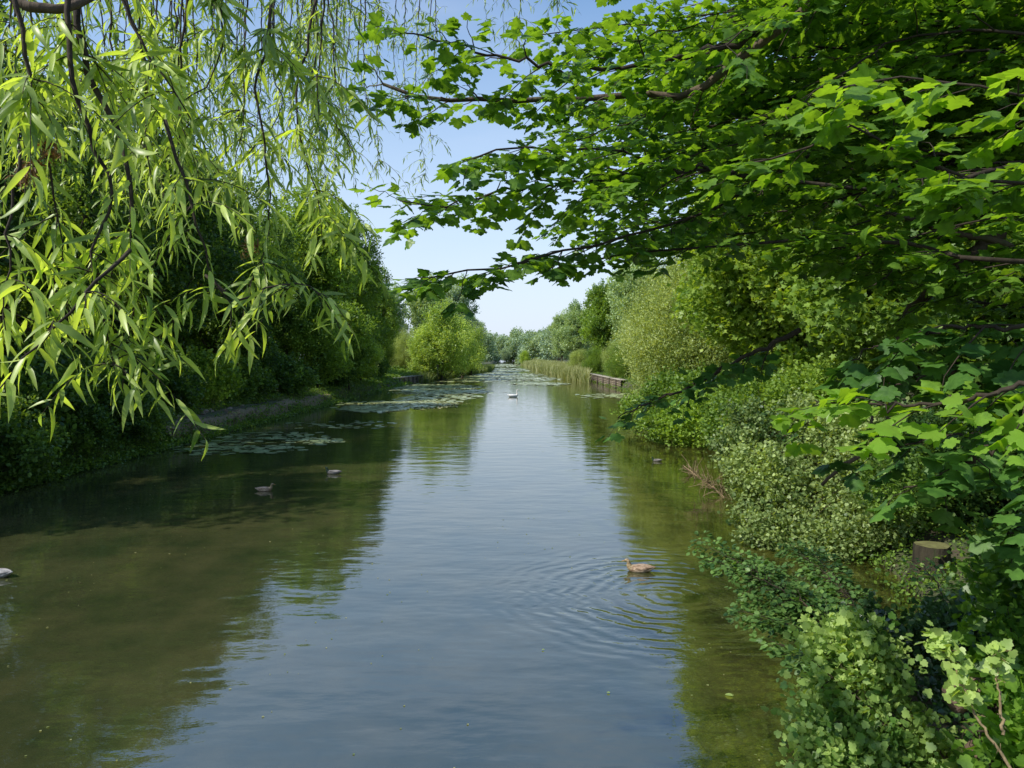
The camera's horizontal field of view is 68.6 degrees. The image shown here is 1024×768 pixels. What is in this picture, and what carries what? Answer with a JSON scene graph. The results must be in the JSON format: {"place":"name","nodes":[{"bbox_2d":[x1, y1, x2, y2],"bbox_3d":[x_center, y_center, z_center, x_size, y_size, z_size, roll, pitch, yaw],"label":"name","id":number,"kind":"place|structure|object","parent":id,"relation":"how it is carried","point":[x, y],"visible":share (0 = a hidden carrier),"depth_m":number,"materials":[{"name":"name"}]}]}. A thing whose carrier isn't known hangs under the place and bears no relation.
{"place":"outdoors","nodes":[
{"label":"outdoors","id":0,"kind":"place"},
{"bbox_2d":[15,408,785,767],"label":"floating specks","id":1,"kind":"object","parent":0,"point":[387,594],"visible":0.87,"depth_m":10.57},
{"bbox_2d":[0,0,845,336],"label":"sky","id":2,"kind":"structure","parent":0,"point":[452,249],"materials":[{"name":"blue"}]},
{"bbox_2d":[0,360,927,767],"bbox_3d":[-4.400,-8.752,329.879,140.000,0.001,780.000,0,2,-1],"label":"water","id":3,"kind":"structure","parent":0,"point":[504,626],"depth_m":12.13,"materials":[{"name":"liquid"}]},
{"bbox_2d":[0,568,12,577],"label":"duck","id":4,"kind":"object","parent":3,"relation":"on","point":[5,572],"visible":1,"depth_m":13.46},
{"bbox_2d":[255,483,274,490],"bbox_3d":[-7.272,3.053,22.099,0.615,0.265,0.220,0,2,-3],"label":"duck","id":5,"kind":"object","parent":3,"relation":"on","point":[263,488],"visible":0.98,"depth_m":22.04},
{"bbox_2d":[325,467,341,473],"bbox_3d":[-6.039,2.925,25.266,0.648,0.279,0.232,0,2,4],"label":"duck","id":6,"kind":"object","parent":3,"relation":"on","point":[328,471],"visible":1,"depth_m":25.20},
{"bbox_2d":[343,385,481,409],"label":"floating weed","id":7,"kind":"object","parent":3,"relation":"on","point":[436,403],"visible":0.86,"depth_m":60.38,"materials":[{"name":"green plant"}]},
{"bbox_2d":[409,295,471,380],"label":"willow bush","id":8,"kind":"object","parent":3,"relation":"on","point":[442,332],"visible":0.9,"depth_m":115.23,"materials":[{"name":"green plant"}]},
{"bbox_2d":[402,363,494,382],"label":"reed fringe","id":9,"kind":"object","parent":3,"relation":"on","point":[427,376],"visible":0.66,"depth_m":119.95,"materials":[{"name":"green plant"}]},
{"bbox_2d":[445,314,481,377],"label":"willow bush","id":10,"kind":"object","parent":3,"relation":"on","point":[473,346],"visible":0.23,"depth_m":126.87,"materials":[{"name":"green plant"}]},
{"bbox_2d":[329,363,628,412],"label":"lily cover","id":11,"kind":"object","parent":3,"relation":"on","point":[480,376],"visible":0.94,"depth_m":83.63,"materials":[{"name":"green plant"}]},
{"bbox_2d":[500,348,510,361],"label":"willow bush","id":12,"kind":"object","parent":3,"relation":"on","point":[505,354],"visible":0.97,"depth_m":418.69,"materials":[{"name":"green plant"}]},
{"bbox_2d":[507,389,517,396],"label":"swan","id":13,"kind":"object","parent":3,"relation":"on","point":[512,395],"visible":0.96,"depth_m":71.37,"materials":[{"name":"white"}]},
{"bbox_2d":[515,358,591,382],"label":"reed bed","id":14,"kind":"object","parent":3,"relation":"in","point":[563,370],"visible":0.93,"depth_m":137.91,"materials":[{"name":"green plant"}]},
{"bbox_2d":[623,558,655,572],"bbox_3d":[2.347,3.368,13.876,0.634,0.274,0.227,0,2,7],"label":"duck","id":15,"kind":"object","parent":3,"relation":"on","point":[640,568],"visible":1,"depth_m":13.81},
{"bbox_2d":[609,361,771,447],"bbox_3d":[7.877,0.929,34.112,5.296,3.975,11.409,0,2,-10],"label":"leafy bush","id":16,"kind":"object","parent":3,"relation":"on","point":[658,425],"visible":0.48,"depth_m":33.58,"materials":[{"name":"green plant"}]},
{"bbox_2d":[681,454,731,499],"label":"dead branch","id":17,"kind":"object","parent":3,"relation":"in","point":[707,482],"visible":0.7,"depth_m":21.49,"materials":[{"name":"brown wood"}]},
{"bbox_2d":[704,387,941,562],"bbox_3d":[6.721,1.684,16.167,5.202,3.484,4.465,1,2,18],"label":"hawthorn bush","id":18,"kind":"object","parent":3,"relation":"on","point":[792,511],"visible":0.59,"depth_m":16.02,"materials":[{"name":"green plant"}]},
{"bbox_2d":[845,385,1023,535],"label":"hawthorn bush","id":19,"kind":"object","parent":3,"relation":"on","point":[982,502],"visible":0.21,"depth_m":14.13,"materials":[{"name":"green plant"}]},
{"bbox_2d":[5,360,1021,760],"bbox_3d":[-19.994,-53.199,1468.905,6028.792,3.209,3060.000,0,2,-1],"label":"ground","id":20,"kind":"structure","parent":0,"point":[927,536],"depth_m":13.99,"materials":[{"name":"brown soil"}]},
{"bbox_2d":[0,405,19,437],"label":"bush","id":21,"kind":"object","parent":20,"relation":"on","point":[4,416],"visible":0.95,"depth_m":21.38,"materials":[{"name":"green plant"}]},
{"bbox_2d":[0,0,65,296],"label":"broadleaf tree","id":22,"kind":"object","parent":20,"relation":"on","point":[4,262],"visible":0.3,"depth_m":25.45,"materials":[{"name":"green plant"}]},
{"bbox_2d":[0,391,72,484],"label":"bush","id":23,"kind":"object","parent":20,"relation":"on","point":[30,443],"visible":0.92,"depth_m":22.29,"materials":[{"name":"green plant"}]},
{"bbox_2d":[0,342,97,444],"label":"bush","id":24,"kind":"object","parent":20,"relation":"on","point":[45,386],"visible":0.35,"depth_m":24.21,"materials":[{"name":"green plant"}]},
{"bbox_2d":[5,139,136,351],"bbox_3d":[-28.188,-7.453,49.498,10.587,17.810,10.530,1,2,26],"label":"broadleaf tree","id":25,"kind":"object","parent":20,"relation":"on","point":[78,342],"visible":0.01,"depth_m":48.15,"materials":[{"name":"green plant"}]},
{"bbox_2d":[16,337,140,438],"bbox_3d":[-16.766,0.518,28.171,5.167,4.881,5.608,-1,2,-27],"label":"bush","id":26,"kind":"object","parent":20,"relation":"on","point":[101,394],"visible":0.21,"depth_m":28.04,"materials":[{"name":"green plant"}]},
{"bbox_2d":[46,400,120,454],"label":"bush","id":27,"kind":"object","parent":20,"relation":"on","point":[95,423],"visible":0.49,"depth_m":26.14,"materials":[{"name":"green plant"}]},
{"bbox_2d":[0,52,174,354],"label":"broadleaf tree","id":28,"kind":"object","parent":20,"relation":"on","point":[83,207],"visible":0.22,"depth_m":31.71,"materials":[{"name":"green plant"}]},
{"bbox_2d":[62,332,168,405],"bbox_3d":[-17.575,0.066,32.474,4.927,4.730,4.938,0,2,-5],"label":"bush","id":29,"kind":"object","parent":20,"relation":"on","point":[144,370],"visible":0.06,"depth_m":32.43,"materials":[{"name":"green plant"}]},
{"bbox_2d":[113,383,175,442],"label":"bush","id":30,"kind":"object","parent":20,"relation":"on","point":[140,425],"visible":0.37,"depth_m":30.03,"materials":[{"name":"green plant"}]},
{"bbox_2d":[43,73,248,357],"bbox_3d":[-19.652,-7.553,41.952,10.224,18.190,11.617,2,3,42],"label":"broadleaf tree","id":31,"kind":"object","parent":20,"relation":"on","point":[182,277],"visible":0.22,"depth_m":40.74,"materials":[{"name":"green plant"}]},
{"bbox_2d":[0,271,304,367],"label":"background woodland","id":32,"kind":"object","parent":20,"relation":"on","point":[15,349],"visible":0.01,"depth_m":52.59,"materials":[{"name":"green plant"}]},
{"bbox_2d":[133,338,211,412],"bbox_3d":[-17.848,0.084,37.700,5.167,4.881,5.608,0,2,-2],"label":"bush","id":33,"kind":"object","parent":20,"relation":"on","point":[185,385],"visible":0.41,"depth_m":37.32,"materials":[{"name":"green plant"}]},
{"bbox_2d":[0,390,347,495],"bbox_3d":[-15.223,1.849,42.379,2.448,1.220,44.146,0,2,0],"label":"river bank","id":34,"kind":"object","parent":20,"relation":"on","point":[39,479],"visible":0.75,"depth_m":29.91,"materials":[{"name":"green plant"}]},
{"bbox_2d":[157,330,204,359],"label":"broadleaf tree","id":35,"kind":"object","parent":20,"relation":"on","point":[184,348],"depth_m":65.78,"materials":[{"name":"green plant"}]},
{"bbox_2d":[176,341,247,406],"bbox_3d":[-17.311,-0.202,42.581,4.619,4.435,4.629,-1,3,-29],"label":"bush","id":36,"kind":"object","parent":20,"relation":"on","point":[221,382],"visible":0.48,"depth_m":42.19,"materials":[{"name":"green plant"}]},
{"bbox_2d":[0,367,431,489],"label":"river bank","id":37,"kind":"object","parent":20,"relation":"on","point":[275,395],"visible":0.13,"depth_m":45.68,"materials":[{"name":"green plant"}]},
{"bbox_2d":[182,153,289,362],"bbox_3d":[-20.327,-7.332,51.601,9.356,16.944,9.121,2,3,35],"label":"broadleaf tree","id":38,"kind":"object","parent":20,"relation":"on","point":[205,338],"visible":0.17,"depth_m":50.52,"materials":[{"name":"green plant"}]},
{"bbox_2d":[162,393,330,440],"bbox_3d":[-15.065,1.915,47.226,1.051,1.543,28.989,0,2,0],"label":"bank edging","id":39,"kind":"object","parent":20,"relation":"on","point":[246,411],"visible":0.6,"depth_m":41.97,"materials":[{"name":"stone"}]},
{"bbox_2d":[209,307,284,377],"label":"young tree","id":40,"kind":"object","parent":20,"relation":"on","point":[273,350],"visible":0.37,"depth_m":49.26,"materials":[{"name":"green plant"}]},
{"bbox_2d":[219,351,280,403],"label":"bush","id":41,"kind":"object","parent":20,"relation":"on","point":[258,384],"visible":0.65,"depth_m":47.09,"materials":[{"name":"green plant"}]},
{"bbox_2d":[248,215,318,367],"bbox_3d":[-20.668,-6.825,62.098,8.929,15.021,8.881,-2,3,-45],"label":"broadleaf tree","id":42,"kind":"object","parent":20,"relation":"on","point":[280,332],"visible":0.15,"depth_m":61.34,"materials":[{"name":"green plant"}]},
{"bbox_2d":[281,345,290,354],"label":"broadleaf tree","id":43,"kind":"object","parent":20,"relation":"on","point":[286,351],"depth_m":103.23,"materials":[{"name":"green plant"}]},
{"bbox_2d":[0,0,579,460],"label":"weeping willow","id":44,"kind":"object","parent":20,"relation":"on","point":[28,106],"visible":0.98,"depth_m":2.53,"materials":[{"name":"green plant"}]},
{"bbox_2d":[266,350,321,397],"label":"bush","id":45,"kind":"object","parent":20,"relation":"on","point":[294,376],"visible":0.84,"depth_m":54.39,"materials":[{"name":"green plant"}]},
{"bbox_2d":[259,177,373,356],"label":"broadleaf tree","id":46,"kind":"object","parent":20,"relation":"on","point":[333,277],"visible":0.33,"depth_m":72.02,"materials":[{"name":"green plant"}]},
{"bbox_2d":[282,287,356,388],"bbox_3d":[-16.473,-3.496,63.767,6.474,9.599,6.390,-2,3,-37],"label":"young tree","id":47,"kind":"object","parent":20,"relation":"on","point":[317,346],"visible":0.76,"depth_m":62.52,"materials":[{"name":"green plant"}]},
{"bbox_2d":[320,360,356,387],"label":"bush","id":48,"kind":"object","parent":20,"relation":"on","point":[342,381],"visible":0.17,"depth_m":68.05,"materials":[{"name":"green plant"}]},
{"bbox_2d":[322,300,382,392],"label":"young tree","id":49,"kind":"object","parent":20,"relation":"on","point":[362,327],"visible":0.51,"depth_m":68.73,"materials":[{"name":"green plant"}]},
{"bbox_2d":[315,202,391,347],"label":"broadleaf tree","id":50,"kind":"object","parent":20,"relation":"on","point":[365,297],"visible":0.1,"depth_m":87.16,"materials":[{"name":"green plant"}]},
{"bbox_2d":[355,337,385,381],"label":"young tree","id":51,"kind":"object","parent":20,"relation":"on","point":[372,368],"visible":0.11,"depth_m":77.66,"materials":[{"name":"green plant"}]},
{"bbox_2d":[369,335,383,375],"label":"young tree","id":52,"kind":"object","parent":20,"relation":"on","point":[375,360],"visible":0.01,"depth_m":85.42,"materials":[{"name":"green plant"}]},
{"bbox_2d":[372,357,392,377],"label":"bush","id":53,"kind":"object","parent":20,"relation":"on","point":[384,365],"visible":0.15,"depth_m":91.12,"materials":[{"name":"green plant"}]},
{"bbox_2d":[366,264,406,349],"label":"broadleaf tree","id":54,"kind":"object","parent":20,"relation":"on","point":[390,307],"visible":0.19,"depth_m":100.09,"materials":[{"name":"green plant"}]},
{"bbox_2d":[382,340,397,364],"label":"willow bush","id":55,"kind":"object","parent":20,"relation":"on","point":[388,353],"visible":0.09,"depth_m":125.51,"materials":[{"name":"green plant"}]},
{"bbox_2d":[354,365,436,391],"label":"bank undergrowth","id":56,"kind":"object","parent":20,"relation":"on","point":[401,368],"visible":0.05,"depth_m":93.13,"materials":[{"name":"green plant"}]},
{"bbox_2d":[386,281,411,339],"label":"poplar tree","id":57,"kind":"object","parent":20,"relation":"on","point":[405,326],"visible":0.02,"depth_m":138.18,"materials":[{"name":"green plant"}]},
{"bbox_2d":[389,327,413,368],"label":"willow bush","id":58,"kind":"object","parent":20,"relation":"on","point":[401,357],"visible":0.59,"depth_m":133.88,"materials":[{"name":"green plant"}]},
{"bbox_2d":[393,375,421,383],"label":"landing stage","id":59,"kind":"object","parent":20,"relation":"on","point":[414,380],"visible":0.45,"depth_m":103.11,"materials":[{"name":"grey wood"}]},
{"bbox_2d":[403,322,439,372],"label":"willow bush","id":60,"kind":"object","parent":20,"relation":"on","point":[417,362],"visible":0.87,"depth_m":114.86,"materials":[{"name":"green plant"}]},
{"bbox_2d":[401,271,459,336],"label":"poplar tree","id":61,"kind":"object","parent":20,"relation":"on","point":[415,309],"visible":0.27,"depth_m":144.11,"materials":[{"name":"green plant"}]},
{"bbox_2d":[446,273,479,334],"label":"poplar tree","id":62,"kind":"object","parent":20,"relation":"on","point":[454,292],"visible":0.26,"depth_m":169.59,"materials":[{"name":"green plant"}]},
{"bbox_2d":[465,322,487,374],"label":"willow bush","id":63,"kind":"object","parent":20,"relation":"on","point":[480,346],"visible":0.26,"depth_m":144.93,"materials":[{"name":"green plant"}]},
{"bbox_2d":[469,315,486,342],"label":"poplar tree","id":64,"kind":"object","parent":20,"relation":"on","point":[477,324],"visible":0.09,"depth_m":203.90,"materials":[{"name":"green plant"}]},
{"bbox_2d":[406,326,592,363],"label":"distant wood","id":65,"kind":"object","parent":20,"relation":"on","point":[535,344],"visible":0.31,"depth_m":332.38,"materials":[{"name":"green plant"}]},
{"bbox_2d":[519,349,530,362],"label":"willow bush","id":66,"kind":"object","parent":20,"relation":"on","point":[524,356],"visible":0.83,"depth_m":298.96,"materials":[{"name":"green plant"}]},
{"bbox_2d":[545,321,560,360],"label":"poplar tree","id":67,"kind":"object","parent":20,"relation":"on","point":[549,340],"visible":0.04,"depth_m":264.89,"materials":[{"name":"green plant"}]},
{"bbox_2d":[548,308,570,360],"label":"poplar tree","id":68,"kind":"object","parent":20,"relation":"on","point":[558,319],"visible":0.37,"depth_m":223.88,"materials":[{"name":"green plant"}]},
{"bbox_2d":[555,298,589,352],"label":"poplar tree","id":69,"kind":"object","parent":20,"relation":"on","point":[571,337],"visible":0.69,"depth_m":188.29,"materials":[{"name":"green plant"}]},
{"bbox_2d":[566,347,588,366],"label":"willow bush","id":70,"kind":"object","parent":20,"relation":"on","point":[577,357],"visible":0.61,"depth_m":149.42,"materials":[{"name":"green plant"}]},
{"bbox_2d":[581,345,605,373],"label":"willow bush","id":71,"kind":"object","parent":20,"relation":"on","point":[593,364],"visible":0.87,"depth_m":127.49,"materials":[{"name":"green plant"}]},
{"bbox_2d":[577,278,620,350],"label":"poplar tree","id":72,"kind":"object","parent":20,"relation":"on","point":[598,310],"visible":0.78,"depth_m":139.90,"materials":[{"name":"green plant"}]},
{"bbox_2d":[582,276,618,345],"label":"poplar tree","id":73,"kind":"object","parent":20,"relation":"on","point":[608,280],"visible":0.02,"depth_m":163.89,"materials":[{"name":"green plant"}]},
{"bbox_2d":[589,373,624,387],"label":"canal wall","id":74,"kind":"structure","parent":20,"relation":"on","point":[612,382],"depth_m":99.91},
{"bbox_2d":[599,342,625,375],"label":"willow bush","id":75,"kind":"object","parent":20,"relation":"on","point":[606,357],"visible":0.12,"depth_m":107.45,"materials":[{"name":"green plant"}]},
{"bbox_2d":[602,340,634,379],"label":"willow bush","id":76,"kind":"object","parent":20,"relation":"on","point":[617,368],"visible":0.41,"depth_m":95.64,"materials":[{"name":"green plant"}]},
{"bbox_2d":[603,258,658,344],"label":"poplar tree","id":77,"kind":"object","parent":20,"relation":"on","point":[613,318],"visible":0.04,"depth_m":125.00,"materials":[{"name":"green plant"}]},
{"bbox_2d":[619,302,644,381],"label":"pale willow","id":78,"kind":"object","parent":20,"relation":"on","point":[631,338],"visible":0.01,"depth_m":78.22,"materials":[{"name":"green plant"}]},
{"bbox_2d":[607,256,658,370],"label":"poplar tree","id":79,"kind":"object","parent":20,"relation":"on","point":[620,287],"visible":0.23,"depth_m":105.45,"materials":[{"name":"green plant"}]},
{"bbox_2d":[612,256,684,382],"bbox_3d":[13.871,-4.197,60.732,11.859,12.906,12.848,-1,2,-25],"label":"pale willow","id":80,"kind":"object","parent":20,"relation":"on","point":[618,343],"depth_m":61.42,"materials":[{"name":"green plant"}]},
{"bbox_2d":[605,248,748,408],"bbox_3d":[11.838,-3.122,43.271,12.848,12.906,11.859,0,2,-1],"label":"pale willow","id":81,"kind":"object","parent":20,"relation":"on","point":[662,338],"visible":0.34,"depth_m":41.35,"materials":[{"name":"green plant"}]},
{"bbox_2d":[335,0,1023,580],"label":"sycamore tree","id":82,"kind":"object","parent":20,"relation":"on","point":[909,82],"visible":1,"depth_m":4.65,"materials":[{"name":"green plant"}]},
{"bbox_2d":[665,61,885,440],"bbox_3d":[10.220,-4.307,26.984,10.570,14.750,10.307,-1,2,-20],"label":"sycamore tree","id":83,"kind":"object","parent":20,"relation":"on","point":[738,313],"visible":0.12,"depth_m":25.83,"materials":[{"name":"green plant"}]},
{"bbox_2d":[694,347,898,457],"bbox_3d":[8.863,0.807,23.199,6.399,4.035,3.860,2,3,37],"label":"leafy bush","id":84,"kind":"object","parent":20,"relation":"on","point":[776,388],"visible":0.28,"depth_m":23.15,"materials":[{"name":"green plant"}]},
{"bbox_2d":[685,530,908,681],"bbox_3d":[3.193,2.407,8.445,2.118,1.056,3.835,0,2,-1],"label":"alder shrub","id":85,"kind":"object","parent":20,"relation":"on","point":[792,602],"visible":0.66,"depth_m":8.34,"materials":[{"name":"green plant"}]},
{"bbox_2d":[589,372,1023,668],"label":"bank undergrowth","id":86,"kind":"object","parent":20,"relation":"on","point":[902,583],"visible":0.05,"depth_m":13.42,"materials":[{"name":"green plant"}]},
{"bbox_2d":[760,604,966,767],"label":"currant bush","id":87,"kind":"object","parent":20,"relation":"on","point":[850,693],"visible":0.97,"depth_m":4.53,"materials":[{"name":"green plant"}]},
{"bbox_2d":[769,595,979,763],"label":"bank undergrowth","id":88,"kind":"object","parent":20,"relation":"on","point":[954,715],"visible":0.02,"depth_m":5.96,"materials":[{"name":"green plant"}]},
{"bbox_2d":[748,33,1023,415],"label":"sycamore tree","id":89,"kind":"object","parent":20,"relation":"on","point":[825,321],"visible":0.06,"depth_m":18.57,"materials":[{"name":"green plant"}]},
{"bbox_2d":[899,541,951,591],"bbox_3d":[7.143,3.220,12.805,1.046,0.975,1.043,1,2,15],"label":"tree stump","id":90,"kind":"object","parent":20,"relation":"on","point":[930,550],"visible":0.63,"depth_m":12.67,"materials":[{"name":"brown wood"}]},
{"bbox_2d":[838,586,1023,738],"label":"leafy bush","id":91,"kind":"object","parent":20,"relation":"on","point":[943,618],"visible":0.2,"depth_m":6.61,"materials":[{"name":"green plant"}]},
{"bbox_2d":[913,748,957,763],"bbox_3d":[2.534,2.329,4.528,0.571,0.215,0.114,-1,2,-22],"label":"log","id":92,"kind":"object","parent":20,"relation":"on","point":[943,756],"visible":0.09,"depth_m":4.51,"materials":[{"name":"brown wood"}]},
{"bbox_2d":[900,557,1022,632],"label":"alder shrub","id":93,"kind":"object","parent":20,"relation":"on","point":[945,585],"visible":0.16,"depth_m":8.21,"materials":[{"name":"green plant"}]},
{"bbox_2d":[914,620,1011,767],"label":"leafy shoot","id":94,"kind":"object","parent":20,"relation":"on","point":[940,642],"visible":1,"depth_m":3.78,"materials":[{"name":"green plant"}]},
{"bbox_2d":[942,677,995,712],"bbox_3d":[2.804,1.824,4.386,0.512,0.211,0.195,0,2,12],"label":"log","id":95,"kind":"object","parent":20,"relation":"on","point":[955,708],"visible":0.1,"depth_m":4.38,"materials":[{"name":"brown wood"}]},
{"bbox_2d":[935,506,1023,767],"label":"leafy bush","id":96,"kind":"object","parent":20,"relation":"on","point":[992,591],"visible":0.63,"depth_m":4.23,"materials":[{"name":"green plant"}]},
{"bbox_2d":[962,703,1002,767],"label":"log","id":97,"kind":"object","parent":20,"relation":"on","point":[972,744],"visible":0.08,"depth_m":4.25,"materials":[{"name":"brown wood"}]},
{"bbox_2d":[976,638,1017,735],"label":"leafy shoot","id":98,"kind":"object","parent":20,"relation":"on","point":[994,649],"visible":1,"depth_m":3.67,"materials":[{"name":"green plant"}]}
]}

